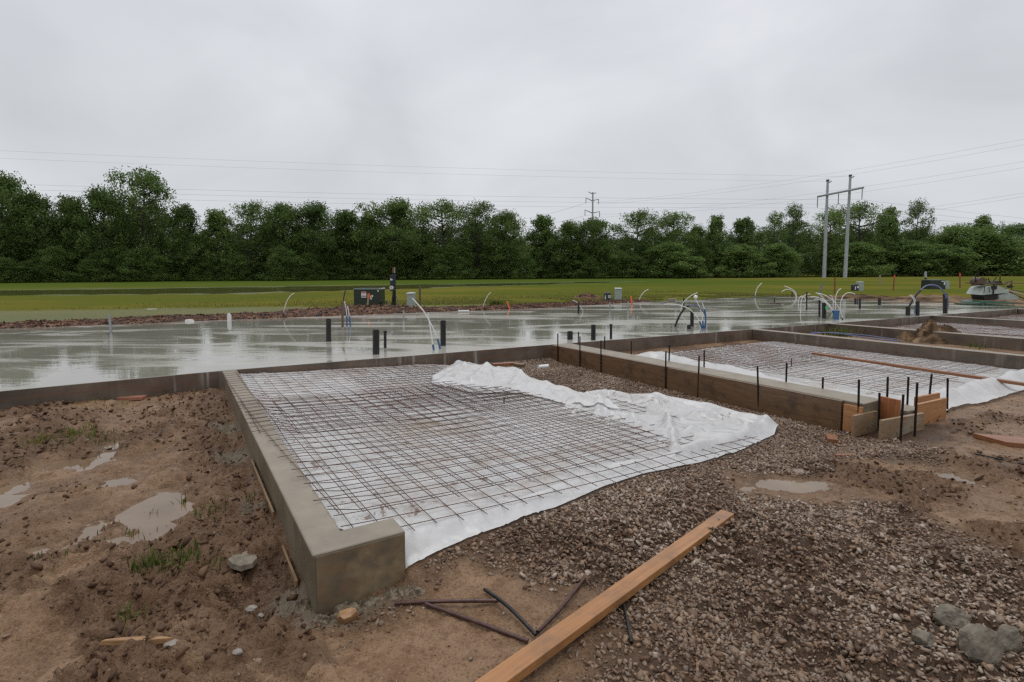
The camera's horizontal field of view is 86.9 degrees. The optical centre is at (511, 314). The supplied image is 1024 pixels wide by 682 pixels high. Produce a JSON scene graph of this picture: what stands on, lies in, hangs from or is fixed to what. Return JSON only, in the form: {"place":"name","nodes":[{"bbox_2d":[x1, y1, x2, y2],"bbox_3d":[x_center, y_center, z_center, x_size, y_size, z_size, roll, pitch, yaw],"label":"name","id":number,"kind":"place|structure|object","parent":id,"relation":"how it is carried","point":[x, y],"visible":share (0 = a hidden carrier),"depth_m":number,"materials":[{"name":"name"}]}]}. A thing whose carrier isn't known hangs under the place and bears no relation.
{"place":"outdoors","nodes":[
{"label":"outdoors","id":0,"kind":"place"},
{"bbox_2d":[0,272,1023,681],"bbox_3d":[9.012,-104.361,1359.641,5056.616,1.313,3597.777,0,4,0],"label":"ground","id":1,"kind":"structure","parent":0,"point":[44,640],"depth_m":3.14,"materials":[{"name":"soil"}]},
{"bbox_2d":[0,170,53,281],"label":"tree","id":2,"kind":"object","parent":1,"relation":"on","point":[8,187],"visible":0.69,"depth_m":80.78,"materials":[{"name":"green plant"}]},
{"bbox_2d":[0,190,76,281],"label":"tree","id":3,"kind":"object","parent":1,"relation":"on","point":[42,206],"visible":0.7,"depth_m":81.39,"materials":[{"name":"green plant"}]},
{"bbox_2d":[43,193,101,281],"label":"tree","id":4,"kind":"object","parent":1,"relation":"on","point":[66,226],"visible":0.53,"depth_m":83.25,"materials":[{"name":"green plant"}]},
{"bbox_2d":[22,418,134,450],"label":"weeds","id":5,"kind":"object","parent":1,"relation":"on","point":[78,432],"visible":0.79,"depth_m":5.19,"materials":[{"name":"green plant"}]},
{"bbox_2d":[61,183,147,281],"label":"tree","id":6,"kind":"object","parent":1,"relation":"on","point":[95,199],"visible":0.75,"depth_m":84.08,"materials":[{"name":"green plant"}]},
{"bbox_2d":[0,440,221,556],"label":"puddle water","id":7,"kind":"structure","parent":1,"relation":"on","point":[135,516],"depth_m":3.79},
{"bbox_2d":[117,600,147,624],"bbox_3d":[-1.805,1.428,2.557,0.113,0.124,0.096,-1,5,-9],"label":"grass tuft","id":8,"kind":"object","parent":1,"relation":"on","point":[129,611],"visible":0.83,"depth_m":2.55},
{"bbox_2d":[99,636,172,645],"bbox_3d":[-1.609,1.400,2.320,0.312,0.028,0.028,0,4,-3],"label":"wood sliver","id":9,"kind":"object","parent":1,"relation":"on","point":[121,640],"visible":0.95,"depth_m":2.31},
{"bbox_2d":[95,165,188,280],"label":"tree","id":10,"kind":"object","parent":1,"relation":"on","point":[150,181],"visible":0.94,"depth_m":86.40,"materials":[{"name":"green plant"}]},
{"bbox_2d":[125,540,175,577],"bbox_3d":[-1.946,1.327,2.904,0.249,0.177,0.208,-2,5,-25],"label":"grass tuft","id":11,"kind":"object","parent":1,"relation":"on","point":[151,557],"visible":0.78,"depth_m":2.90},
{"bbox_2d":[143,543,198,572],"bbox_3d":[-1.830,1.337,2.888,0.190,0.152,0.225,2,5,26],"label":"grass tuft","id":12,"kind":"object","parent":1,"relation":"on","point":[173,560],"visible":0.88,"depth_m":2.91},
{"bbox_2d":[161,202,207,280],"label":"tree","id":13,"kind":"object","parent":1,"relation":"on","point":[183,233],"visible":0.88,"depth_m":88.82,"materials":[{"name":"green plant"}]},
{"bbox_2d":[195,207,241,280],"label":"tree","id":14,"kind":"object","parent":1,"relation":"on","point":[212,220],"visible":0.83,"depth_m":90.18,"materials":[{"name":"green plant"}]},
{"bbox_2d":[227,551,257,570],"bbox_3d":[-1.527,1.384,3.058,0.214,0.029,0.148,7,5,44],"label":"concrete flake","id":15,"kind":"object","parent":1,"relation":"on","point":[244,560],"visible":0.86,"depth_m":3.01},
{"bbox_2d":[216,199,283,280],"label":"tree","id":16,"kind":"object","parent":1,"relation":"on","point":[253,208],"visible":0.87,"depth_m":91.26,"materials":[{"name":"green plant"}]},
{"bbox_2d":[255,201,313,279],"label":"tree","id":17,"kind":"object","parent":1,"relation":"on","point":[278,227],"visible":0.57,"depth_m":92.17,"materials":[{"name":"green plant"}]},
{"bbox_2d":[290,597,310,614],"bbox_3d":[-1.038,1.435,2.672,0.119,0.053,0.149,0,4,0],"label":"mortar lump","id":18,"kind":"object","parent":1,"relation":"on","point":[301,605],"visible":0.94,"depth_m":2.66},
{"bbox_2d":[271,200,348,279],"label":"tree","id":19,"kind":"object","parent":1,"relation":"on","point":[315,214],"visible":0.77,"depth_m":93.20,"materials":[{"name":"green plant"}]},
{"bbox_2d":[222,370,405,613],"bbox_3d":[-2.273,1.165,5.150,0.470,0.417,5.730,-3,5,-32],"label":"concrete footing","id":20,"kind":"object","parent":1,"relation":"on","point":[334,565],"visible":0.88,"depth_m":2.83,"materials":[{"name":"concrete"}]},
{"bbox_2d":[250,459,274,517],"bbox_3d":[-1.859,1.332,4.010,0.015,0.181,1.171,-3,5,-32],"label":"form strip","id":21,"kind":"object","parent":20,"relation":"attached to","point":[261,486],"visible":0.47,"depth_m":3.91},
{"bbox_2d":[278,536,297,586],"bbox_3d":[-1.331,1.436,3.170,0.015,0.105,0.729,-3,5,-32],"label":"form strip","id":22,"kind":"object","parent":20,"relation":"attached to","point":[290,569],"visible":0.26,"depth_m":3.00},
{"bbox_2d":[0,299,652,328],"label":"dirt berm","id":23,"kind":"structure","parent":1,"relation":"on","point":[354,312],"depth_m":16.71,"materials":[{"name":"red soil"}]},
{"bbox_2d":[0,299,647,327],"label":"berm clods","id":24,"kind":"object","parent":23,"relation":"on","point":[294,313],"visible":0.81,"depth_m":16.70,"materials":[{"name":"red soil"}]},
{"bbox_2d":[322,208,369,279],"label":"tree","id":25,"kind":"object","parent":1,"relation":"on","point":[351,216],"visible":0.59,"depth_m":95.55,"materials":[{"name":"green plant"}]},
{"bbox_2d":[331,601,361,613],"bbox_3d":[-0.801,1.446,2.662,0.209,0.061,0.149,0,4,0],"label":"mortar lump","id":26,"kind":"object","parent":1,"relation":"on","point":[343,606],"visible":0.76,"depth_m":2.65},
{"bbox_2d":[337,607,357,623],"bbox_3d":[-0.785,1.440,2.573,0.098,0.072,0.062,-17,30,-32],"label":"wood chip","id":27,"kind":"object","parent":1,"relation":"on","point":[346,616],"visible":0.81,"depth_m":2.56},
{"bbox_2d":[353,287,384,304],"bbox_3d":[-5.799,-0.557,21.978,1.250,1.047,1.190,0,4,0],"label":"transformer box","id":28,"kind":"object","parent":1,"relation":"on","point":[377,296],"visible":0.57,"depth_m":21.53,"materials":[{"name":"green metal"}]},
{"bbox_2d":[348,211,391,279],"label":"tree","id":29,"kind":"object","parent":1,"relation":"on","point":[359,238],"visible":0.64,"depth_m":96.33,"materials":[{"name":"green plant"}]},
{"bbox_2d":[359,596,381,608],"bbox_3d":[-0.700,1.433,2.693,0.172,0.051,0.128,0,4,0],"label":"mortar lump","id":30,"kind":"object","parent":1,"relation":"on","point":[370,602],"visible":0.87,"depth_m":2.68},
{"bbox_2d":[352,196,431,279],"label":"tree","id":31,"kind":"object","parent":1,"relation":"on","point":[395,212],"visible":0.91,"depth_m":96.72,"materials":[{"name":"green plant"}]},
{"bbox_2d":[383,587,404,600],"bbox_3d":[-0.595,1.414,2.732,0.146,0.053,0.110,0,4,0],"label":"mortar lump","id":32,"kind":"object","parent":1,"relation":"on","point":[393,594],"visible":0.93,"depth_m":2.72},
{"bbox_2d":[390,267,399,305],"bbox_3d":[-4.703,-0.972,21.812,0.386,1.838,0.395,0,4,0],"label":"meter post","id":33,"kind":"object","parent":1,"relation":"on","point":[393,284],"visible":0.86,"depth_m":21.75,"materials":[{"name":"black metal"}]},
{"bbox_2d":[0,288,810,319],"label":"field grass","id":34,"kind":"structure","parent":1,"relation":"on","point":[625,297],"depth_m":29.12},
{"bbox_2d":[404,586,425,596],"bbox_3d":[-0.491,1.404,2.756,0.152,0.038,0.098,0,4,0],"label":"mortar lump","id":35,"kind":"object","parent":1,"relation":"on","point":[415,591],"visible":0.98,"depth_m":2.73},
{"bbox_2d":[405,197,474,278],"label":"tree","id":36,"kind":"object","parent":1,"relation":"on","point":[444,209],"visible":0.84,"depth_m":99.69,"materials":[{"name":"green plant"}]},
{"bbox_2d":[394,598,497,604],"bbox_3d":[-0.320,1.404,2.633,0.508,0.040,0.027,0,4,1],"label":"steel bar","id":37,"kind":"object","parent":1,"relation":"on","point":[440,601],"visible":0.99,"depth_m":2.62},
{"bbox_2d":[424,602,528,642],"bbox_3d":[-0.174,1.418,2.495,0.551,0.029,0.019,2,5,27],"label":"steel bar","id":38,"kind":"object","parent":1,"relation":"on","point":[480,623],"visible":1,"depth_m":2.48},
{"bbox_2d":[452,200,506,278],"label":"tree","id":39,"kind":"object","parent":1,"relation":"on","point":[482,207],"visible":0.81,"depth_m":101.26,"materials":[{"name":"green plant"}]},
{"bbox_2d":[478,208,535,278],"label":"tree","id":40,"kind":"object","parent":1,"relation":"on","point":[508,228],"visible":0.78,"depth_m":102.18,"materials":[{"name":"green plant"}]},
{"bbox_2d":[240,360,778,568],"bbox_3d":[-0.322,0.996,6.364,4.676,0.308,5.683,-3,5,-32],"label":"plastic sheet","id":41,"kind":"object","parent":1,"relation":"on","point":[707,426],"visible":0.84,"depth_m":4.82,"materials":[{"name":"plastic"}]},
{"bbox_2d":[223,361,541,431],"bbox_3d":[-1.786,0.892,6.697,3.049,0.157,3.345,-3,5,-33],"label":"wire mesh","id":42,"kind":"object","parent":41,"relation":"on","point":[358,392],"visible":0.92,"depth_m":6.33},
{"bbox_2d":[343,364,540,409],"bbox_3d":[-1.053,0.911,7.290,1.976,0.095,2.581,-3,5,-30],"label":"wire mesh","id":43,"kind":"object","parent":41,"relation":"on","point":[420,387],"visible":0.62,"depth_m":6.87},
{"bbox_2d":[238,384,680,512],"bbox_3d":[-0.652,1.021,5.193,3.193,0.185,3.199,-3,5,-35],"label":"wire mesh","id":44,"kind":"object","parent":41,"relation":"on","point":[436,440],"visible":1,"depth_m":4.70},
{"bbox_2d":[257,376,772,530],"bbox_3d":[-0.230,1.058,5.483,3.956,0.184,3.801,-3,5,-33],"label":"wire mesh","id":45,"kind":"object","parent":41,"relation":"on","point":[471,449],"visible":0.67,"depth_m":4.61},
{"bbox_2d":[483,588,536,636],"bbox_3d":[-0.017,1.397,2.562,0.020,0.043,0.412,-3,6,-36],"label":"steel bar","id":46,"kind":"object","parent":1,"relation":"on","point":[515,613],"visible":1,"depth_m":2.53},
{"bbox_2d":[0,241,1022,282],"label":"undergrowth","id":47,"kind":"object","parent":1,"relation":"on","point":[154,265],"visible":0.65,"depth_m":95.10,"materials":[{"name":"green plant"}]},
{"bbox_2d":[0,296,1023,408],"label":"concrete slab","id":48,"kind":"structure","parent":1,"relation":"on","point":[67,363],"depth_m":11.20,"materials":[{"name":"concrete"}]},
{"bbox_2d":[373,330,379,354],"bbox_3d":[-2.243,0.478,8.919,0.118,0.444,0.112,0,4,0],"label":"pipe","id":49,"kind":"object","parent":48,"relation":"on","point":[376,342],"visible":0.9,"depth_m":8.88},
{"bbox_2d":[954,276,1023,305],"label":"power trowel","id":50,"kind":"object","parent":48,"relation":"on","point":[981,291],"visible":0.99,"depth_m":22.01,"materials":[{"name":"grey paint"}]},
{"bbox_2d":[0,195,1023,281],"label":"dark woods","id":51,"kind":"object","parent":1,"relation":"on","point":[258,254],"visible":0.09,"depth_m":108.25,"materials":[{"name":"green plant"}]},
{"bbox_2d":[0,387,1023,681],"bbox_3d":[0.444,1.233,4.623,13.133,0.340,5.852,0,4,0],"label":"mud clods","id":52,"kind":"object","parent":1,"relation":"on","point":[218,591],"visible":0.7,"depth_m":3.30,"materials":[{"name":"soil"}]},
{"bbox_2d":[0,389,1023,681],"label":"pebbles","id":53,"kind":"object","parent":1,"relation":"on","point":[304,655],"visible":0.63,"depth_m":3.26,"materials":[{"name":"stone"}]},
{"bbox_2d":[523,213,562,278],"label":"tree","id":54,"kind":"object","parent":1,"relation":"on","point":[541,224],"visible":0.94,"depth_m":104.55,"materials":[{"name":"green plant"}]},
{"bbox_2d":[536,577,585,633],"bbox_3d":[0.253,1.400,2.619,0.032,0.023,0.498,3,5,32],"label":"steel bar","id":55,"kind":"object","parent":1,"relation":"on","point":[557,611],"visible":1,"depth_m":2.57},
{"bbox_2d":[543,219,593,278],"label":"tree","id":56,"kind":"object","parent":1,"relation":"on","point":[568,229],"visible":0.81,"depth_m":105.94,"materials":[{"name":"green plant"}]},
{"bbox_2d":[565,216,630,276],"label":"tree","id":57,"kind":"object","parent":1,"relation":"on","point":[593,227],"visible":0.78,"depth_m":106.75,"materials":[{"name":"green plant"}]},
{"bbox_2d":[552,345,667,388],"bbox_3d":[1.501,0.826,8.953,0.042,0.322,2.780,-3,5,-32],"label":"form board","id":58,"kind":"object","parent":1,"relation":"on","point":[645,373],"visible":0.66,"depth_m":8.63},
{"bbox_2d":[607,208,671,277],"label":"tree","id":59,"kind":"object","parent":1,"relation":"on","point":[642,218],"visible":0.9,"depth_m":109.42,"materials":[{"name":"green plant"}]},
{"bbox_2d":[635,241,709,277],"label":"bush","id":60,"kind":"object","parent":1,"relation":"on","point":[673,255],"visible":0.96,"depth_m":104.63,"materials":[{"name":"green plant"}]},
{"bbox_2d":[647,211,702,253],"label":"tree","id":61,"kind":"object","parent":1,"relation":"on","point":[674,218],"visible":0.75,"depth_m":111.38,"materials":[{"name":"green plant"}]},
{"bbox_2d":[672,256,715,277],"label":"tree","id":62,"kind":"object","parent":1,"relation":"on","point":[701,263],"visible":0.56,"depth_m":106.49,"materials":[{"name":"green plant"}]},
{"bbox_2d":[682,224,714,277],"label":"tree","id":63,"kind":"object","parent":1,"relation":"on","point":[701,243],"visible":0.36,"depth_m":113.41,"materials":[{"name":"green plant"}]},
{"bbox_2d":[554,343,877,428],"bbox_3d":[2.370,0.945,7.981,0.385,0.417,5.400,-3,5,-32],"label":"concrete footing","id":64,"kind":"object","parent":1,"relation":"on","point":[868,404],"visible":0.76,"depth_m":6.78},
{"bbox_2d":[699,212,733,277],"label":"tree","id":65,"kind":"object","parent":1,"relation":"on","point":[715,226],"visible":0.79,"depth_m":114.91,"materials":[{"name":"green plant"}]},
{"bbox_2d":[710,243,777,277],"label":"tree","id":66,"kind":"object","parent":1,"relation":"on","point":[739,251],"visible":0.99,"depth_m":108.57,"materials":[{"name":"green plant"}]},
{"bbox_2d":[725,216,768,274],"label":"tree","id":67,"kind":"object","parent":1,"relation":"on","point":[745,228],"visible":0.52,"depth_m":116.24,"materials":[{"name":"green plant"}]},
{"bbox_2d":[667,367,842,430],"bbox_3d":[2.876,1.004,6.756,0.045,0.328,2.385,-3,5,-32],"label":"form board","id":68,"kind":"object","parent":1,"relation":"on","point":[826,412],"visible":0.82,"depth_m":6.50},
{"bbox_2d":[760,210,790,276],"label":"tree","id":69,"kind":"object","parent":1,"relation":"on","point":[777,223],"visible":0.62,"depth_m":119.18,"materials":[{"name":"green plant"}]},
{"bbox_2d":[757,243,805,277],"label":"tree","id":70,"kind":"object","parent":1,"relation":"on","point":[786,252],"visible":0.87,"depth_m":111.52,"materials":[{"name":"green plant"}]},
{"bbox_2d":[739,468,841,492],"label":"puddle water","id":71,"kind":"structure","parent":1,"relation":"on","point":[793,486],"depth_m":4.19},
{"bbox_2d":[777,201,811,275],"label":"tree","id":72,"kind":"object","parent":1,"relation":"on","point":[797,215],"visible":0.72,"depth_m":120.32,"materials":[{"name":"green plant"}]},
{"bbox_2d":[808,207,849,276],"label":"tree","id":73,"kind":"object","parent":1,"relation":"on","point":[837,221],"visible":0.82,"depth_m":123.44,"materials":[{"name":"green plant"}]},
{"bbox_2d":[637,341,1023,410],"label":"plastic sheet","id":74,"kind":"object","parent":1,"relation":"on","point":[963,390],"visible":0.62,"depth_m":8.27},
{"bbox_2d":[668,339,1011,394],"bbox_3d":[5.479,0.793,9.554,3.959,0.047,4.109,-3,5,-31],"label":"wire mesh","id":75,"kind":"object","parent":74,"relation":"on","point":[846,351],"visible":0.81,"depth_m":9.12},
{"bbox_2d":[670,343,850,370],"bbox_3d":[4.447,0.743,9.958,2.741,0.040,2.276,-3,6,-36],"label":"wire mesh","id":76,"kind":"object","parent":75,"relation":"on","point":[731,347],"visible":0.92,"depth_m":9.83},
{"bbox_2d":[811,352,1023,385],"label":"wood plank","id":77,"kind":"object","parent":75,"relation":"on","point":[923,369],"visible":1,"depth_m":8.22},
{"bbox_2d":[817,174,863,277],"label":"double power pole","id":78,"kind":"object","parent":1,"relation":"on","point":[845,267],"visible":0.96,"depth_m":104.25,"materials":[{"name":"metal"}]},
{"bbox_2d":[24,184,836,199],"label":"power cable","id":79,"kind":"object","parent":78,"relation":"hanging from","point":[504,196],"visible":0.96,"depth_m":99.35,"materials":[{"name":"metal"}]},
{"bbox_2d":[814,294,888,299],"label":"dirt bank","id":80,"kind":"structure","parent":1,"relation":"on","point":[853,296],"depth_m":28.43,"materials":[{"name":"brown soil"}]},
{"bbox_2d":[842,404,863,431],"bbox_3d":[3.567,1.093,5.655,0.036,0.282,0.180,-3,5,-32],"label":"form board","id":81,"kind":"object","parent":1,"relation":"on","point":[849,410],"visible":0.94,"depth_m":5.67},
{"bbox_2d":[816,241,897,276],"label":"bush","id":82,"kind":"object","parent":1,"relation":"on","point":[857,250],"visible":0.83,"depth_m":116.89,"materials":[{"name":"green plant"}]},
{"bbox_2d":[824,200,898,275],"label":"tree","id":83,"kind":"object","parent":1,"relation":"on","point":[856,210],"visible":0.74,"depth_m":124.24,"materials":[{"name":"green plant"}]},
{"bbox_2d":[851,410,877,436],"bbox_3d":[3.645,1.129,5.591,0.407,0.220,0.035,-2,5,-28],"label":"form board","id":84,"kind":"object","parent":1,"relation":"on","point":[863,423],"visible":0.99,"depth_m":5.56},
{"bbox_2d":[867,204,905,268],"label":"tree","id":85,"kind":"object","parent":1,"relation":"on","point":[894,230],"visible":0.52,"depth_m":127.04,"materials":[{"name":"green plant"}]},
{"bbox_2d":[752,329,1023,369],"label":"concrete footing","id":86,"kind":"object","parent":1,"relation":"on","point":[998,359],"visible":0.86,"depth_m":10.25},
{"bbox_2d":[880,396,900,419],"bbox_3d":[3.967,1.055,5.678,0.030,0.355,0.195,-2,5,-23],"label":"form board","id":87,"kind":"object","parent":1,"relation":"on","point":[890,408],"visible":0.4,"depth_m":5.66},
{"bbox_2d":[878,412,924,439],"bbox_3d":[3.942,1.144,5.463,0.696,0.230,0.036,-2,5,-25],"label":"form board","id":88,"kind":"object","parent":1,"relation":"on","point":[889,427],"visible":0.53,"depth_m":5.41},
{"bbox_2d":[863,294,972,302],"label":"dirt bank","id":89,"kind":"structure","parent":1,"relation":"on","point":[934,298],"depth_m":25.54,"materials":[{"name":"brown soil"}]},
{"bbox_2d":[898,197,938,275],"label":"tree","id":90,"kind":"object","parent":1,"relation":"on","point":[919,209],"visible":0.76,"depth_m":129.27,"materials":[{"name":"green plant"}]},
{"bbox_2d":[872,240,965,276],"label":"bush","id":91,"kind":"object","parent":1,"relation":"on","point":[915,248],"visible":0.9,"depth_m":120.93,"materials":[{"name":"green plant"}]},
{"bbox_2d":[912,629,934,648],"bbox_3d":[1.792,1.416,2.360,0.065,0.067,0.086,-2,5,-25],"label":"rock","id":92,"kind":"object","parent":1,"relation":"on","point":[925,639],"visible":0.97,"depth_m":2.34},
{"bbox_2d":[829,323,1023,350],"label":"concrete footing","id":93,"kind":"object","parent":1,"relation":"on","point":[994,342],"visible":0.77,"depth_m":11.98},
{"bbox_2d":[917,397,946,424],"bbox_3d":[4.532,1.076,5.850,0.613,0.285,0.035,-2,5,-29],"label":"form board","id":94,"kind":"object","parent":1,"relation":"on","point":[934,410],"visible":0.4,"depth_m":5.84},
{"bbox_2d":[921,279,944,288],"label":"transformer box","id":95,"kind":"object","parent":1,"relation":"on","point":[940,283],"visible":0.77,"depth_m":42.74,"materials":[{"name":"green metal"}]},
{"bbox_2d":[909,324,961,343],"bbox_3d":[10.037,0.459,12.546,1.879,0.477,1.169,0,4,0],"label":"soil mound","id":96,"kind":"object","parent":1,"relation":"on","point":[931,339],"visible":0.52,"depth_m":12.31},
{"bbox_2d":[914,318,937,336],"bbox_3d":[9.675,0.303,12.542,0.539,0.447,0.489,-3,5,-33],"label":"soil clod","id":97,"kind":"object","parent":96,"relation":"on","point":[928,328],"visible":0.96,"depth_m":12.44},
{"bbox_2d":[913,244,986,275],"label":"tree","id":98,"kind":"object","parent":1,"relation":"on","point":[959,259],"visible":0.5,"depth_m":123.14,"materials":[{"name":"green plant"}]},
{"bbox_2d":[933,604,971,631],"bbox_3d":[2.049,1.423,2.511,0.174,0.129,0.112,-1,5,-12],"label":"rock","id":99,"kind":"object","parent":1,"relation":"on","point":[949,616],"visible":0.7,"depth_m":2.49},
{"bbox_2d":[934,473,977,483],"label":"puddle water","id":100,"kind":"structure","parent":1,"relation":"on","point":[957,477],"depth_m":4.36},
{"bbox_2d":[890,323,1023,337],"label":"plastic sheet","id":101,"kind":"object","parent":1,"relation":"on","point":[991,331],"visible":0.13,"depth_m":14.73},
{"bbox_2d":[883,321,1023,337],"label":"wire mesh","id":102,"kind":"object","parent":101,"relation":"on","point":[965,328],"visible":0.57,"depth_m":14.62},
{"bbox_2d":[923,223,1004,275],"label":"tree","id":103,"kind":"object","parent":1,"relation":"on","point":[954,232],"visible":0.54,"depth_m":131.35,"materials":[{"name":"green plant"}]},
{"bbox_2d":[932,315,1023,327],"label":"concrete footing","id":104,"kind":"object","parent":1,"relation":"on","point":[990,321],"visible":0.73,"depth_m":15.92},
{"bbox_2d":[958,623,1004,664],"bbox_3d":[1.958,1.379,2.260,0.122,0.168,0.146,-3,5,-35],"label":"rock","id":105,"kind":"object","parent":1,"relation":"on","point":[979,643],"visible":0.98,"depth_m":2.23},
{"bbox_2d":[941,231,1023,275],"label":"tree","id":106,"kind":"object","parent":1,"relation":"on","point":[1007,251],"visible":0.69,"depth_m":125.85,"materials":[{"name":"green plant"}]},
{"bbox_2d":[967,214,1002,275],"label":"tree","id":107,"kind":"object","parent":1,"relation":"on","point":[979,222],"visible":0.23,"depth_m":134.58,"materials":[{"name":"green plant"}]},
{"bbox_2d":[973,433,1023,447],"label":"wood board","id":108,"kind":"object","parent":1,"relation":"on","point":[1012,441],"visible":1,"depth_m":5.14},
{"bbox_2d":[990,223,1023,275],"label":"tree","id":109,"kind":"object","parent":1,"relation":"on","point":[1017,229],"visible":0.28,"depth_m":136.44,"materials":[{"name":"green plant"}]},
{"bbox_2d":[996,624,1021,652],"bbox_3d":[2.151,1.409,2.348,0.092,0.121,0.107,2,5,27],"label":"rock","id":110,"kind":"object","parent":1,"relation":"on","point":[1011,636],"visible":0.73,"depth_m":2.32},
{"bbox_2d":[0,0,1023,270],"label":"sky","id":111,"kind":"structure","parent":0,"point":[745,91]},
{"bbox_2d":[349,357,1023,681],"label":"gravel","id":112,"kind":"structure","parent":0,"point":[879,588],"depth_m":2.97,"materials":[{"name":"gravel"}]},
{"bbox_2d":[475,510,733,681],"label":"wood plank","id":113,"kind":"object","parent":112,"relation":"on","point":[525,661],"visible":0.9,"depth_m":2.50,"materials":[{"name":"brown wood"}]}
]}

